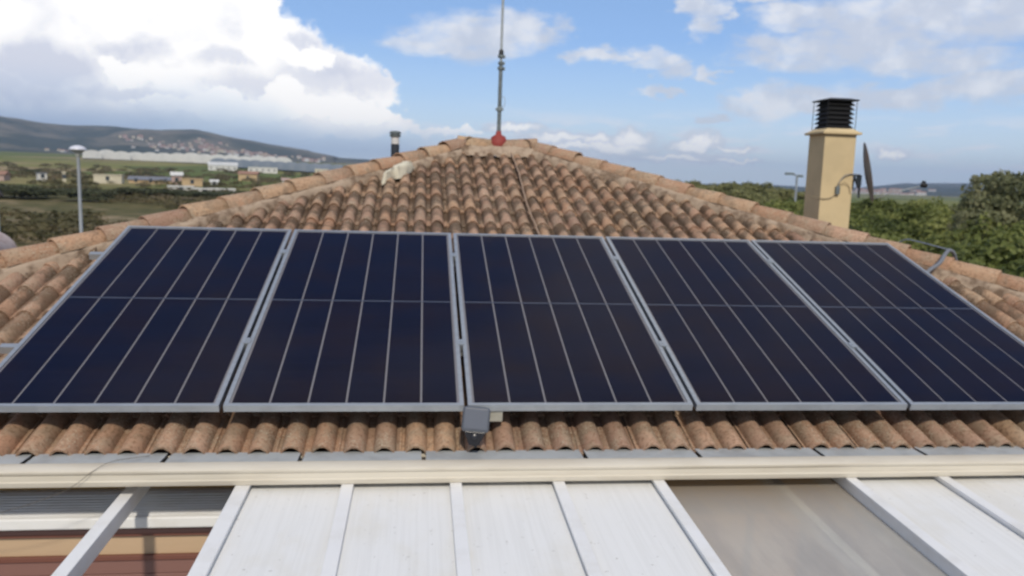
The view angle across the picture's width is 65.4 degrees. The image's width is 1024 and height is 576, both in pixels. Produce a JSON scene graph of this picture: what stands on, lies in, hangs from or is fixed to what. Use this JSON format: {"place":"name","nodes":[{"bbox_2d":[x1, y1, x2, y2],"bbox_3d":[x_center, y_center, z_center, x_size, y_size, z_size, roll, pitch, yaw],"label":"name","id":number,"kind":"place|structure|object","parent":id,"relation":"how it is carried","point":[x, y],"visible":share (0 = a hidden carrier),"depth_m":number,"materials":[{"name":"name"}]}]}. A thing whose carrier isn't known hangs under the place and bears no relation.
{"place":"outdoors","nodes":[
{"label":"outdoors","id":0,"kind":"place"},
{"bbox_2d":[0,116,1015,196],"bbox_3d":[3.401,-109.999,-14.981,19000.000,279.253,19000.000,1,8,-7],"label":"hills","id":1,"kind":"structure","parent":0,"point":[18,135],"depth_m":3195.31,"materials":[{"name":"green plant"}]},
{"bbox_2d":[915,191,926,194],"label":"building","id":2,"kind":"structure","parent":1,"relation":"on","point":[920,192],"depth_m":2095.71,"materials":[{"name":"white"}]},
{"bbox_2d":[0,151,1023,246],"bbox_3d":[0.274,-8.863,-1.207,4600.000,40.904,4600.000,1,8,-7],"label":"ground","id":3,"kind":"structure","parent":0,"point":[123,211],"depth_m":322.79,"materials":[{"name":"green plant"}]},
{"bbox_2d":[0,171,11,180],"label":"farmhouse","id":4,"kind":"object","parent":3,"relation":"on","point":[4,175],"visible":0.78,"depth_m":226.28,"materials":[{"name":"grey"}]},
{"bbox_2d":[0,232,16,249],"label":"satellite dish","id":5,"kind":"structure","parent":3,"relation":"on","point":[6,242],"depth_m":14.26,"materials":[{"name":"metal"}]},
{"bbox_2d":[0,185,48,196],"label":"dark bush","id":6,"kind":"object","parent":3,"relation":"on","point":[21,190],"visible":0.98,"depth_m":121.49,"materials":[{"name":"green plant"}]},
{"bbox_2d":[21,169,41,171],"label":"dark bush","id":7,"kind":"object","parent":3,"relation":"on","point":[38,170],"visible":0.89,"depth_m":354.72,"materials":[{"name":"green plant"}]},
{"bbox_2d":[35,172,47,180],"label":"farmhouse","id":8,"kind":"object","parent":3,"relation":"on","point":[41,175],"visible":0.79,"depth_m":235.99,"materials":[{"name":"grey"}]},
{"bbox_2d":[29,187,58,195],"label":"dark bush","id":9,"kind":"object","parent":3,"relation":"on","point":[51,193],"visible":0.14,"depth_m":128.07,"materials":[{"name":"green plant"}]},
{"bbox_2d":[61,171,65,181],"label":"farmhouse","id":10,"kind":"object","parent":3,"relation":"on","point":[64,176],"visible":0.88,"depth_m":232.41,"materials":[{"name":"grey"}]},
{"bbox_2d":[40,188,103,197],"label":"dark bush","id":11,"kind":"object","parent":3,"relation":"on","point":[62,191],"visible":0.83,"depth_m":120.05,"materials":[{"name":"green plant"}]},
{"bbox_2d":[69,145,86,232],"bbox_3d":[-17.303,-2.628,31.982,0.630,6.110,0.630,1,8,-7],"label":"street lamp","id":12,"kind":"object","parent":3,"relation":"on","point":[77,150],"visible":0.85,"depth_m":31.70,"materials":[{"name":"grey metal"}]},
{"bbox_2d":[82,150,101,158],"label":"greenhouse","id":13,"kind":"object","parent":3,"relation":"on","point":[94,154],"visible":0.89,"depth_m":917.62,"materials":[{"name":"white plastic"}]},
{"bbox_2d":[70,190,119,200],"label":"dark bush","id":14,"kind":"object","parent":3,"relation":"on","point":[107,195],"visible":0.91,"depth_m":120.06,"materials":[{"name":"green plant"}]},
{"bbox_2d":[99,150,113,158],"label":"greenhouse","id":15,"kind":"object","parent":3,"relation":"on","point":[107,154],"visible":0.64,"depth_m":934.43,"materials":[{"name":"white plastic"}]},
{"bbox_2d":[92,174,124,183],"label":"farmhouse","id":16,"kind":"object","parent":3,"relation":"on","point":[105,178],"visible":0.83,"depth_m":231.84,"materials":[{"name":"grey"}]},
{"bbox_2d":[100,189,133,197],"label":"dark bush","id":17,"kind":"object","parent":3,"relation":"on","point":[112,190],"visible":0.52,"depth_m":132.29,"materials":[{"name":"green plant"}]},
{"bbox_2d":[114,151,130,159],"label":"greenhouse","id":18,"kind":"object","parent":3,"relation":"on","point":[120,155],"visible":0.82,"depth_m":941.17,"materials":[{"name":"white plastic"}]},
{"bbox_2d":[129,152,141,159],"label":"greenhouse","id":19,"kind":"object","parent":3,"relation":"on","point":[135,155],"visible":0.54,"depth_m":957.53,"materials":[{"name":"white plastic"}]},
{"bbox_2d":[115,187,170,193],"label":"dark bush","id":20,"kind":"object","parent":3,"relation":"on","point":[144,190],"visible":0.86,"depth_m":132.52,"materials":[{"name":"green plant"}]},
{"bbox_2d":[141,152,155,160],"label":"greenhouse","id":21,"kind":"object","parent":3,"relation":"on","point":[148,156],"visible":0.75,"depth_m":953.30,"materials":[{"name":"white plastic"}]},
{"bbox_2d":[127,176,171,183],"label":"farmhouse","id":22,"kind":"object","parent":3,"relation":"on","point":[137,179],"visible":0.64,"depth_m":249.11,"materials":[{"name":"grey"}]},
{"bbox_2d":[0,161,310,242],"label":"scrub","id":23,"kind":"object","parent":3,"relation":"on","point":[56,224],"visible":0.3,"depth_m":124.34,"materials":[{"name":"green plant"}]},
{"bbox_2d":[155,153,169,161],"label":"greenhouse","id":24,"kind":"object","parent":3,"relation":"on","point":[162,157],"visible":0.68,"depth_m":939.46,"materials":[{"name":"white plastic"}]},
{"bbox_2d":[170,172,183,184],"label":"farmhouse","id":25,"kind":"object","parent":3,"relation":"on","point":[176,176],"visible":0.69,"depth_m":241.95,"materials":[{"name":"grey"}]},
{"bbox_2d":[168,153,187,162],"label":"greenhouse","id":26,"kind":"object","parent":3,"relation":"on","point":[175,157],"visible":0.71,"depth_m":896.62,"materials":[{"name":"white plastic"}]},
{"bbox_2d":[167,185,193,189],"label":"tin shed","id":27,"kind":"structure","parent":3,"relation":"on","point":[181,187],"depth_m":178.52,"materials":[{"name":"grey metal"}]},
{"bbox_2d":[160,190,201,196],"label":"dark bush","id":28,"kind":"object","parent":3,"relation":"on","point":[177,193],"visible":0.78,"depth_m":136.00,"materials":[{"name":"green plant"}]},
{"bbox_2d":[182,153,197,162],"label":"greenhouse","id":29,"kind":"object","parent":3,"relation":"on","point":[189,157],"visible":0.71,"depth_m":892.55,"materials":[{"name":"white plastic"}]},
{"bbox_2d":[181,178,203,186],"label":"farmhouse","id":30,"kind":"object","parent":3,"relation":"on","point":[198,182],"visible":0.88,"depth_m":233.98,"materials":[{"name":"grey paint"}]},
{"bbox_2d":[172,191,230,196],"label":"dark bush","id":31,"kind":"object","parent":3,"relation":"on","point":[203,193],"visible":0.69,"depth_m":137.15,"materials":[{"name":"green plant"}]},
{"bbox_2d":[195,154,210,162],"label":"greenhouse","id":32,"kind":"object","parent":3,"relation":"on","point":[202,158],"visible":0.68,"depth_m":888.21,"materials":[{"name":"white plastic"}]},
{"bbox_2d":[209,179,218,184],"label":"farmhouse","id":33,"kind":"object","parent":3,"relation":"on","point":[212,181],"visible":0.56,"depth_m":234.81,"materials":[{"name":"grey"}]},
{"bbox_2d":[193,187,235,191],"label":"tin shed","id":34,"kind":"structure","parent":3,"relation":"on","point":[211,189],"depth_m":170.24,"materials":[{"name":"grey"}]},
{"bbox_2d":[209,154,224,161],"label":"greenhouse","id":35,"kind":"object","parent":3,"relation":"on","point":[211,157],"visible":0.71,"depth_m":883.40,"materials":[{"name":"white plastic"}]},
{"bbox_2d":[210,158,224,161],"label":"long shed","id":36,"kind":"structure","parent":3,"relation":"on","point":[217,160],"depth_m":746.91,"materials":[{"name":"grey metal"}]},
{"bbox_2d":[208,162,237,170],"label":"warehouse","id":37,"kind":"structure","parent":3,"relation":"on","point":[229,166],"depth_m":650.13,"materials":[{"name":"grey"}]},
{"bbox_2d":[215,191,239,193],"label":"dark bush","id":38,"kind":"object","parent":3,"relation":"on","point":[227,192],"visible":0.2,"depth_m":148.62,"materials":[{"name":"green plant"}]},
{"bbox_2d":[223,159,236,162],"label":"long shed","id":39,"kind":"structure","parent":3,"relation":"on","point":[231,160],"depth_m":742.89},
{"bbox_2d":[225,155,237,159],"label":"greenhouse","id":40,"kind":"object","parent":3,"relation":"on","point":[230,156],"visible":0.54,"depth_m":888.61,"materials":[{"name":"white plastic"}]},
{"bbox_2d":[235,159,249,167],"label":"long shed","id":41,"kind":"structure","parent":3,"relation":"on","point":[243,163],"depth_m":738.85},
{"bbox_2d":[236,156,249,159],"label":"greenhouse","id":42,"kind":"object","parent":3,"relation":"on","point":[242,157],"visible":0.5,"depth_m":883.28,"materials":[{"name":"white plastic"}]},
{"bbox_2d":[237,171,259,180],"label":"farmhouse","id":43,"kind":"object","parent":3,"relation":"on","point":[247,174],"visible":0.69,"depth_m":346.26,"materials":[{"name":"grey"}]},
{"bbox_2d":[248,155,263,160],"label":"greenhouse","id":44,"kind":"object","parent":3,"relation":"on","point":[259,158],"visible":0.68,"depth_m":878.47,"materials":[{"name":"white plastic"}]},
{"bbox_2d":[250,160,261,166],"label":"long shed","id":45,"kind":"structure","parent":3,"relation":"on","point":[254,163],"depth_m":741.90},
{"bbox_2d":[248,167,276,173],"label":"warehouse","id":46,"kind":"structure","parent":3,"relation":"on","point":[267,170],"depth_m":584.77,"materials":[{"name":"grey"}]},
{"bbox_2d":[259,161,272,166],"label":"long shed","id":47,"kind":"structure","parent":3,"relation":"on","point":[265,163],"depth_m":728.93,"materials":[{"name":"grey metal"}]},
{"bbox_2d":[264,156,275,161],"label":"greenhouse","id":48,"kind":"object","parent":3,"relation":"on","point":[269,158],"visible":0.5,"depth_m":882.54,"materials":[{"name":"white plastic"}]},
{"bbox_2d":[271,161,284,169],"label":"long shed","id":49,"kind":"structure","parent":3,"relation":"on","point":[278,165],"depth_m":716.48,"materials":[{"name":"grey metal"}]},
{"bbox_2d":[274,157,291,162],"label":"greenhouse","id":50,"kind":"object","parent":3,"relation":"on","point":[284,159],"visible":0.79,"depth_m":877.39,"materials":[{"name":"white plastic"}]},
{"bbox_2d":[282,162,296,169],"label":"long shed","id":51,"kind":"structure","parent":3,"relation":"on","point":[288,166],"depth_m":696.17,"materials":[{"name":"grey metal"}]},
{"bbox_2d":[294,163,307,170],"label":"long shed","id":52,"kind":"structure","parent":3,"relation":"on","point":[299,166],"depth_m":683.85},
{"bbox_2d":[305,163,320,171],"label":"long shed","id":53,"kind":"structure","parent":3,"relation":"on","point":[311,167],"depth_m":678.98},
{"bbox_2d":[315,169,328,172],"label":"warehouse","id":54,"kind":"structure","parent":3,"relation":"on","point":[318,170],"depth_m":664.69,"materials":[{"name":"grey"}]},
{"bbox_2d":[321,164,330,168],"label":"long shed","id":55,"kind":"structure","parent":3,"relation":"on","point":[325,166],"depth_m":681.33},
{"bbox_2d":[329,164,342,169],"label":"long shed","id":56,"kind":"structure","parent":3,"relation":"on","point":[336,166],"depth_m":661.22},
{"bbox_2d":[0,98,1023,575],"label":"house","id":57,"kind":"structure","parent":3,"relation":"on","point":[710,468],"depth_m":4.27,"materials":[{"name":"brown tile"}]},
{"bbox_2d":[0,456,145,512],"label":"loose wire","id":58,"kind":"object","parent":57,"relation":"on","point":[74,485],"visible":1,"depth_m":3.41,"materials":[{"name":"brown"}]},
{"bbox_2d":[0,527,212,575],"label":"window","id":59,"kind":"structure","parent":57,"relation":"attached to","point":[150,551],"depth_m":3.83,"materials":[{"name":"brown"}]},
{"bbox_2d":[0,487,234,530],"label":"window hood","id":60,"kind":"object","parent":57,"relation":"attached to","point":[153,508],"depth_m":3.76,"materials":[{"name":"white paint"}]},
{"bbox_2d":[0,338,857,355],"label":"mounting rail","id":61,"kind":"object","parent":57,"relation":"attached to","point":[6,348],"visible":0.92,"depth_m":4.30,"materials":[{"name":"grey metal"}]},
{"bbox_2d":[0,226,291,411],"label":"solar panel","id":62,"kind":"object","parent":61,"relation":"attached to","point":[149,319],"visible":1,"depth_m":4.38,"materials":[{"name":"blue"}]},
{"bbox_2d":[223,229,463,411],"bbox_3d":[-0.908,0.088,4.846,1.134,0.035,2.278,1,25,-7],"label":"solar panel","id":63,"kind":"object","parent":61,"relation":"attached to","point":[350,321],"visible":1,"depth_m":4.50,"materials":[{"name":"blue"}]},
{"bbox_2d":[453,233,692,410],"bbox_3d":[0.237,0.105,4.978,1.134,0.035,2.278,1,25,-7],"label":"solar panel","id":64,"kind":"object","parent":61,"relation":"attached to","point":[554,323],"visible":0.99,"depth_m":4.64,"materials":[{"name":"blue"}]},
{"bbox_2d":[605,237,907,410],"bbox_3d":[1.384,0.123,5.110,1.134,0.035,2.278,1,25,-7],"label":"solar panel","id":65,"kind":"object","parent":61,"relation":"attached to","point":[740,324],"visible":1,"depth_m":4.78,"materials":[{"name":"blue"}]},
{"bbox_2d":[751,240,1023,409],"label":"solar panel","id":66,"kind":"object","parent":61,"relation":"attached to","point":[921,338],"visible":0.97,"depth_m":5.02,"materials":[{"name":"blue"}]},
{"bbox_2d":[89,249,774,265],"bbox_3d":[0.137,-0.192,5.628,5.920,0.086,0.060,1,25,-7],"label":"mounting rail","id":67,"kind":"object","parent":57,"relation":"attached to","point":[94,255],"visible":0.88,"depth_m":5.41,"materials":[{"name":"grey metal"}]},
{"bbox_2d":[461,406,490,447],"bbox_3d":[-0.177,0.669,3.821,0.131,0.199,0.142,5,-6,-3],"label":"sensor box","id":68,"kind":"object","parent":57,"relation":"attached to","point":[475,424],"visible":0.99,"depth_m":3.76,"materials":[{"name":"grey plastic"}]},
{"bbox_2d":[490,411,502,421],"bbox_3d":[-0.086,0.614,3.966,0.076,0.081,0.072,1,20,-5],"label":"junction box","id":69,"kind":"object","parent":57,"relation":"attached to","point":[496,416],"visible":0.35,"depth_m":3.94,"materials":[{"name":"plastic"}]},
{"bbox_2d":[491,0,505,145],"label":"antenna mast","id":70,"kind":"object","parent":57,"relation":"on","point":[498,138],"visible":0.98,"depth_m":8.55,"materials":[{"name":"black metal"}]},
{"bbox_2d":[511,152,539,234],"bbox_3d":[0.143,-0.758,7.093,0.039,1.011,3.150,1,8,-7],"label":"aerial cable","id":71,"kind":"object","parent":57,"relation":"attached to","point":[525,195],"visible":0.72,"depth_m":7.22,"materials":[{"name":"beige plastic"}]},
{"bbox_2d":[811,174,859,198],"bbox_3d":[3.960,-1.237,9.701,0.581,0.314,0.109,2,8,0],"label":"cable splitter","id":72,"kind":"object","parent":57,"relation":"attached to","point":[837,190],"visible":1,"depth_m":9.66,"materials":[{"name":"beige metal"}]},
{"bbox_2d":[852,142,927,201],"bbox_3d":[4.559,-1.417,9.799,0.769,0.728,0.704,0,8,-13],"label":"satellite dish","id":73,"kind":"object","parent":57,"relation":"attached to","point":[857,179],"visible":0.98,"depth_m":9.69,"materials":[{"name":"black metal"}]},
{"bbox_2d":[899,239,947,249],"bbox_3d":[3.320,-0.354,6.444,0.417,0.073,0.043,9,10,42],"label":"blue grey wire","id":74,"kind":"object","parent":57,"relation":"on","point":[923,243],"visible":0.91,"depth_m":6.42,"materials":[{"name":"blue"}]},
{"bbox_2d":[926,248,957,272],"bbox_3d":[3.312,-0.207,6.138,0.059,0.175,0.738,9,10,41],"label":"conduit","id":75,"kind":"object","parent":57,"relation":"attached to","point":[942,259],"visible":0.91,"depth_m":6.11,"materials":[{"name":"grey plastic"}]},
{"bbox_2d":[677,179,700,185],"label":"olive tree","id":76,"kind":"object","parent":3,"relation":"on","point":[694,182],"visible":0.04,"depth_m":126.71,"materials":[{"name":"green plant"}]},
{"bbox_2d":[695,183,723,192],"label":"olive tree","id":77,"kind":"object","parent":3,"relation":"on","point":[717,188],"visible":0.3,"depth_m":124.49,"materials":[{"name":"green plant"}]},
{"bbox_2d":[716,181,749,192],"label":"olive tree","id":78,"kind":"object","parent":3,"relation":"on","point":[728,186],"visible":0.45,"depth_m":124.26,"materials":[{"name":"green plant"}]},
{"bbox_2d":[722,188,753,197],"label":"olive tree","id":79,"kind":"object","parent":3,"relation":"on","point":[736,191],"visible":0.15,"depth_m":97.66,"materials":[{"name":"green plant"}]},
{"bbox_2d":[735,192,770,201],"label":"olive tree","id":80,"kind":"object","parent":3,"relation":"on","point":[754,197],"visible":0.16,"depth_m":79.61,"materials":[{"name":"green plant"}]},
{"bbox_2d":[741,181,774,193],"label":"olive tree","id":81,"kind":"object","parent":3,"relation":"on","point":[757,188],"visible":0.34,"depth_m":124.71,"materials":[{"name":"green plant"}]},
{"bbox_2d":[749,190,778,200],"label":"olive tree","id":82,"kind":"object","parent":3,"relation":"on","point":[771,195],"visible":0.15,"depth_m":96.62,"materials":[{"name":"green plant"}]},
{"bbox_2d":[761,201,796,214],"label":"oak tree","id":83,"kind":"object","parent":3,"relation":"on","point":[775,205],"depth_m":34.28,"materials":[{"name":"green plant"}]},
{"bbox_2d":[758,198,799,210],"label":"olive tree","id":84,"kind":"object","parent":3,"relation":"on","point":[762,201],"visible":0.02,"depth_m":66.67,"materials":[{"name":"green plant"}]},
{"bbox_2d":[764,186,794,200],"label":"olive tree","id":85,"kind":"object","parent":3,"relation":"on","point":[782,192],"visible":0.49,"depth_m":122.88,"materials":[{"name":"green plant"}]},
{"bbox_2d":[756,197,803,215],"bbox_3d":[13.619,-2.182,42.016,4.186,5.238,4.000,-3,9,-32],"label":"oak tree","id":86,"kind":"object","parent":3,"relation":"on","point":[789,210],"visible":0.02,"depth_m":41.36,"materials":[{"name":"green plant"}]},
{"bbox_2d":[772,197,803,211],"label":"oak tree","id":87,"kind":"object","parent":3,"relation":"on","point":[792,204],"visible":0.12,"depth_m":56.96,"materials":[{"name":"green plant"}]},
{"bbox_2d":[785,173,802,201],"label":"street lamp","id":88,"kind":"object","parent":3,"relation":"on","point":[796,184],"visible":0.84,"depth_m":66.16,"materials":[{"name":"grey metal"}]},
{"bbox_2d":[785,197,803,206],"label":"oak tree","id":89,"kind":"object","parent":3,"relation":"on","point":[798,200],"visible":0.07,"depth_m":70.70,"materials":[{"name":"green plant"}]},
{"bbox_2d":[796,191,804,199],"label":"olive tree","id":90,"kind":"object","parent":3,"relation":"on","point":[801,195],"visible":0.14,"depth_m":117.36,"materials":[{"name":"green plant"}]},
{"bbox_2d":[802,203,864,214],"bbox_3d":[17.042,-2.271,43.512,3.944,5.195,3.987,5,8,21],"label":"oak tree","id":91,"kind":"object","parent":3,"relation":"on","point":[860,210],"visible":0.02,"depth_m":42.54,"materials":[{"name":"green plant"}]},
{"bbox_2d":[848,207,883,230],"bbox_3d":[15.134,-1.174,35.789,3.554,4.962,3.434,-4,10,-38],"label":"oak tree","id":92,"kind":"object","parent":3,"relation":"on","point":[854,219],"visible":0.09,"depth_m":35.07,"materials":[{"name":"green plant"}]},
{"bbox_2d":[855,201,886,211],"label":"oak tree","id":93,"kind":"object","parent":3,"relation":"on","point":[858,203],"visible":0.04,"depth_m":54.04,"materials":[{"name":"green plant"}]},
{"bbox_2d":[860,205,890,222],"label":"oak tree","id":94,"kind":"object","parent":3,"relation":"on","point":[879,211],"visible":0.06,"depth_m":43.10,"materials":[{"name":"green plant"}]},
{"bbox_2d":[861,197,900,213],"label":"oak tree","id":95,"kind":"object","parent":3,"relation":"on","point":[889,205],"visible":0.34,"depth_m":53.38,"materials":[{"name":"green plant"}]},
{"bbox_2d":[849,212,919,244],"bbox_3d":[12.800,-0.254,28.480,3.508,4.933,3.390,-1,8,-22],"label":"oak tree","id":96,"kind":"object","parent":3,"relation":"on","point":[896,225],"visible":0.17,"depth_m":27.84,"materials":[{"name":"green plant"}]},
{"bbox_2d":[861,224,920,249],"bbox_3d":[10.413,0.432,23.529,3.751,4.713,3.624,-6,11,-43],"label":"oak tree","id":97,"kind":"object","parent":3,"relation":"on","point":[889,235],"visible":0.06,"depth_m":23.05,"materials":[{"name":"green plant"}]},
{"bbox_2d":[878,200,952,231],"bbox_3d":[19.835,-1.685,39.384,3.249,5.350,3.362,-5,10,-41],"label":"oak tree","id":98,"kind":"object","parent":3,"relation":"on","point":[918,213],"visible":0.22,"depth_m":38.59,"materials":[{"name":"green plant"}]},
{"bbox_2d":[913,244,933,252],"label":"oak tree","id":99,"kind":"object","parent":3,"relation":"on","point":[924,249],"depth_m":18.26,"materials":[{"name":"green plant"}]},
{"bbox_2d":[901,194,957,222],"bbox_3d":[20.932,-1.882,40.026,3.487,5.676,3.650,7,10,35],"label":"oak tree","id":100,"kind":"object","parent":3,"relation":"on","point":[918,203],"visible":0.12,"depth_m":39.08,"materials":[{"name":"green plant"}]},
{"bbox_2d":[904,207,995,251],"bbox_3d":[16.667,-0.600,31.323,4.296,5.136,4.104,0,8,-15],"label":"oak tree","id":101,"kind":"object","parent":3,"relation":"on","point":[937,225],"visible":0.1,"depth_m":30.98,"materials":[{"name":"green plant"}]},
{"bbox_2d":[918,212,1023,263],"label":"oak tree","id":102,"kind":"object","parent":3,"relation":"on","point":[944,239],"visible":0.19,"depth_m":24.54,"materials":[{"name":"green plant"}]},
{"bbox_2d":[931,222,1023,271],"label":"oak tree","id":103,"kind":"object","parent":3,"relation":"on","point":[1008,250],"visible":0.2,"depth_m":20.02,"materials":[{"name":"green plant"}]},
{"bbox_2d":[944,168,1023,260],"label":"oak tree","id":104,"kind":"object","parent":3,"relation":"on","point":[998,197],"visible":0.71,"depth_m":25.54,"materials":[{"name":"green plant"}]},
{"bbox_2d":[996,258,1023,277],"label":"oak tree","id":105,"kind":"object","parent":3,"relation":"on","point":[1019,271],"visible":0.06,"depth_m":15.59,"materials":[{"name":"green plant"}]},
{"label":"terrace floor","id":106,"kind":"structure","parent":3,"relation":"on","visible":0},
{"bbox_2d":[51,475,1023,575],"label":"pergola","id":107,"kind":"object","parent":106,"relation":"on","point":[949,526],"depth_m":3.31,"materials":[{"name":"white paint"}]},
{"bbox_2d":[0,0,1023,186],"label":"sky","id":108,"kind":"structure","parent":0,"point":[705,91],"materials":[{"name":"blue"}]}
]}

